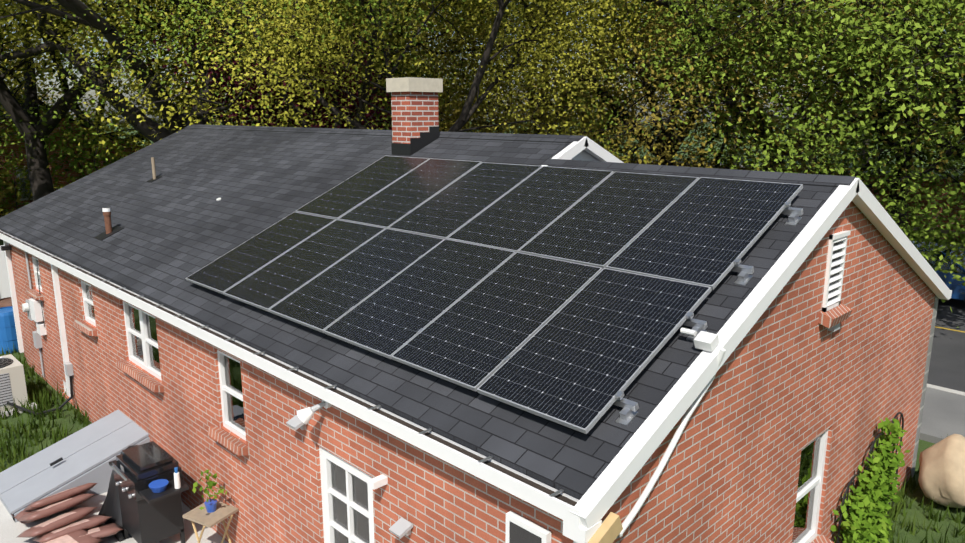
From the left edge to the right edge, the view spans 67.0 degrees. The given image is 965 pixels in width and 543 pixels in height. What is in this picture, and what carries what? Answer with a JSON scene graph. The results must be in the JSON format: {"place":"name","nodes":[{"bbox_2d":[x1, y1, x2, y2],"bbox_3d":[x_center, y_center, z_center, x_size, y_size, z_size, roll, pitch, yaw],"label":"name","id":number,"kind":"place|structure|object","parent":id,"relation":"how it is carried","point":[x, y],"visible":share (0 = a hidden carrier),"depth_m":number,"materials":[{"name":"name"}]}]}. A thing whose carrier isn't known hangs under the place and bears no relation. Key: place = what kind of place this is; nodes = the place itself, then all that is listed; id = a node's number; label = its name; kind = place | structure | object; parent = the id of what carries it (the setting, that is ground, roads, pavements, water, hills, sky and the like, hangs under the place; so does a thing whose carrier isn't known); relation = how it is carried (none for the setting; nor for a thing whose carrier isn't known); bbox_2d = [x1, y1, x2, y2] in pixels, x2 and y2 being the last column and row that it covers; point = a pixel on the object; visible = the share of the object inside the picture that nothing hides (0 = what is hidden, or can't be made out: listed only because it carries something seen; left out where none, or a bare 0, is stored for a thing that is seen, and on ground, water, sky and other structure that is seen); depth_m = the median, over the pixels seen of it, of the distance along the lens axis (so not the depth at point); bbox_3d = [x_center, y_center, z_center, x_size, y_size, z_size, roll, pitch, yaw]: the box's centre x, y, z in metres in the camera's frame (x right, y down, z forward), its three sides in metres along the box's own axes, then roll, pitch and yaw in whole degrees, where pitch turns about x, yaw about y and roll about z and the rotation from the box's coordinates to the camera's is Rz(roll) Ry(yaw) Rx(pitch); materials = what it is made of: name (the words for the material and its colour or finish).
{"place":"outdoors","nodes":[
{"label":"outdoors","id":0,"kind":"place"},
{"bbox_2d":[0,0,961,124],"label":"sky","id":1,"kind":"structure","parent":0,"point":[92,92],"materials":[{"name":"white"}]},
{"bbox_2d":[0,298,964,542],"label":"pavement","id":2,"kind":"structure","parent":0,"point":[943,416],"depth_m":12.40,"materials":[{"name":"concrete"}]},
{"bbox_2d":[11,483,122,542],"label":"soil bags","id":3,"kind":"object","parent":2,"relation":"on","point":[57,529],"visible":0.98,"depth_m":8.61,"materials":[{"name":"brown plastic"}]},
{"bbox_2d":[0,410,149,522],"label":"bulkhead door","id":4,"kind":"structure","parent":2,"relation":"on","point":[87,454],"depth_m":9.79,"materials":[{"name":"grey paint"}]},
{"bbox_2d":[98,445,137,536],"bbox_3d":[-4.346,2.617,9.082,0.747,0.956,0.756,-12,17,-43],"label":"grill cover","id":5,"kind":"object","parent":2,"relation":"on","point":[110,507],"visible":0.15,"depth_m":8.90,"materials":[{"name":"black fabric"}]},
{"bbox_2d":[109,441,188,542],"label":"gas grill","id":6,"kind":"object","parent":2,"relation":"on","point":[150,484],"visible":0.9,"depth_m":8.31,"materials":[{"name":"black metal"}]},
{"bbox_2d":[182,481,238,542],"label":"folding table with plant","id":7,"kind":"object","parent":2,"relation":"on","point":[212,513],"visible":0.98,"depth_m":8.13,"materials":[{"name":"brown wood"}]},
{"bbox_2d":[192,470,226,509],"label":"potted plant leaves","id":8,"kind":"object","parent":7,"relation":"attached to","point":[210,483],"visible":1,"depth_m":8.12,"materials":[{"name":"green plant"}]},
{"bbox_2d":[911,241,964,303],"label":"blue car","id":9,"kind":"object","parent":2,"relation":"on","point":[957,289],"visible":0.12,"depth_m":18.98,"materials":[{"name":"blue paint"}]},
{"bbox_2d":[0,120,964,542],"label":"ground","id":10,"kind":"structure","parent":0,"point":[918,496],"depth_m":11.20,"materials":[{"name":"green plant"}]},
{"bbox_2d":[0,245,10,298],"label":"vinyl fence","id":11,"kind":"object","parent":10,"relation":"on","point":[5,292],"depth_m":18.01,"materials":[{"name":"white plastic"}]},
{"bbox_2d":[0,297,17,353],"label":"rain barrels","id":12,"kind":"object","parent":10,"relation":"on","point":[8,336],"visible":0.54,"depth_m":15.38,"materials":[{"name":"blue plastic"}]},
{"bbox_2d":[0,354,72,417],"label":"ac unit","id":13,"kind":"object","parent":10,"relation":"on","point":[12,382],"visible":0.98,"depth_m":12.36,"materials":[{"name":"beige metal"}]},
{"bbox_2d":[0,106,143,215],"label":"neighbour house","id":14,"kind":"structure","parent":10,"relation":"on","point":[50,153],"depth_m":32.91,"materials":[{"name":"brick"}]},
{"bbox_2d":[9,150,938,542],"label":"house walls","id":15,"kind":"structure","parent":10,"relation":"on","point":[793,378],"depth_m":7.15,"materials":[{"name":"brick"}]},
{"bbox_2d":[1,245,73,376],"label":"electric meter and boxes","id":16,"kind":"object","parent":15,"relation":"attached to","point":[32,307],"visible":0.83,"depth_m":13.25,"materials":[{"name":"grey"}]},
{"bbox_2d":[286,400,550,542],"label":"wall lights","id":17,"kind":"object","parent":15,"relation":"attached to","point":[520,529],"depth_m":4.94,"materials":[{"name":"white paint"}]},
{"bbox_2d":[0,124,856,499],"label":"roof","id":18,"kind":"structure","parent":15,"relation":"on","point":[178,222],"depth_m":9.69,"materials":[{"name":"black stone"}]},
{"bbox_2d":[94,157,220,240],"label":"roof vents","id":19,"kind":"object","parent":18,"relation":"on","point":[109,228],"visible":0.92,"depth_m":11.90,"materials":[{"name":"brown metal"}]},
{"bbox_2d":[386,77,442,155],"bbox_3d":[-1.021,-2.121,11.095,0.660,1.615,0.530,-12,17,-43],"label":"chimney","id":20,"kind":"object","parent":18,"relation":"on","point":[415,121],"visible":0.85,"depth_m":10.85,"materials":[{"name":"brick"}]},
{"bbox_2d":[185,156,802,433],"bbox_3d":[-0.350,-0.327,7.677,3.112,1.403,6.290,-12,17,-43],"label":"solar array","id":21,"kind":"object","parent":18,"relation":"on","point":[572,298],"visible":0.98,"depth_m":6.73,"materials":[{"name":"grey"}]},
{"bbox_2d":[32,256,827,542],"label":"windows and door","id":22,"kind":"structure","parent":15,"relation":"attached to","point":[347,502],"depth_m":7.54,"materials":[{"name":"white paint"}]},
{"bbox_2d":[26,289,852,542],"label":"brick sills","id":23,"kind":"structure","parent":15,"relation":"attached to","point":[836,315],"depth_m":8.06,"materials":[{"name":"red brick"}]},
{"bbox_2d":[0,136,951,542],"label":"roof trim","id":24,"kind":"structure","parent":15,"relation":"on","point":[586,512],"depth_m":5.64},
{"bbox_2d":[588,328,725,542],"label":"electrical conduit","id":25,"kind":"object","parent":24,"relation":"attached to","point":[611,528],"visible":0.96,"depth_m":4.91,"materials":[{"name":"white plastic"}]},
{"bbox_2d":[822,230,850,331],"bbox_3d":[3.318,0.107,6.844,0.400,0.950,0.064,-12,17,-43],"label":"gable vent","id":26,"kind":"object","parent":15,"relation":"attached to","point":[835,264],"visible":0.96,"depth_m":6.81,"materials":[{"name":"white paint"}]},
{"bbox_2d":[0,0,964,254],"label":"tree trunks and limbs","id":27,"kind":"object","parent":10,"relation":"on","point":[41,182],"visible":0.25,"depth_m":23.99,"materials":[{"name":"plant"}]},
{"bbox_2d":[141,2,391,129],"bbox_3d":[-6.914,-5.032,25.968,8.428,8.113,9.107,-3,13,-14],"label":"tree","id":28,"kind":"object","parent":27,"relation":"on","point":[317,102],"visible":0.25,"depth_m":24.30,"materials":[{"name":"green plant"}]},
{"bbox_2d":[0,0,679,214],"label":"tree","id":29,"kind":"object","parent":27,"relation":"attached to","point":[309,36],"visible":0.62,"depth_m":21.35,"materials":[{"name":"green plant"}]},
{"bbox_2d":[0,0,964,327],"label":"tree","id":30,"kind":"object","parent":27,"relation":"attached to","point":[700,18],"visible":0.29,"depth_m":19.98,"materials":[{"name":"green plant"}]},
{"bbox_2d":[0,0,964,216],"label":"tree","id":31,"kind":"object","parent":27,"relation":"on","point":[629,136],"visible":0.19,"depth_m":26.00,"materials":[{"name":"green plant"}]},
{"bbox_2d":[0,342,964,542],"bbox_3d":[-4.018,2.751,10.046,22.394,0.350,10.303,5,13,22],"label":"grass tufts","id":32,"kind":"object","parent":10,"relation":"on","point":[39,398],"visible":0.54,"depth_m":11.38,"materials":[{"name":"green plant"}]},
{"bbox_2d":[621,159,964,254],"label":"bushes","id":33,"kind":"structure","parent":10,"relation":"on","point":[956,207],"depth_m":29.32,"materials":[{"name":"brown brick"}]},
{"bbox_2d":[830,417,910,542],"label":"trellis vine","id":34,"kind":"object","parent":10,"relation":"on","point":[870,507],"visible":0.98,"depth_m":8.23,"materials":[{"name":"green plant"}]},
{"bbox_2d":[837,412,903,542],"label":"garden trellis","id":35,"kind":"object","parent":10,"relation":"on","point":[867,468],"visible":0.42,"depth_m":8.28,"materials":[{"name":"black metal"}]},
{"bbox_2d":[905,212,964,242],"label":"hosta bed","id":36,"kind":"object","parent":10,"relation":"on","point":[956,237],"visible":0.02,"depth_m":28.39,"materials":[{"name":"green plant"}]},
{"bbox_2d":[918,434,964,507],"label":"boulder","id":37,"kind":"object","parent":10,"relation":"on","point":[941,479],"visible":1,"depth_m":9.23,"materials":[{"name":"beige stone"}]}
]}

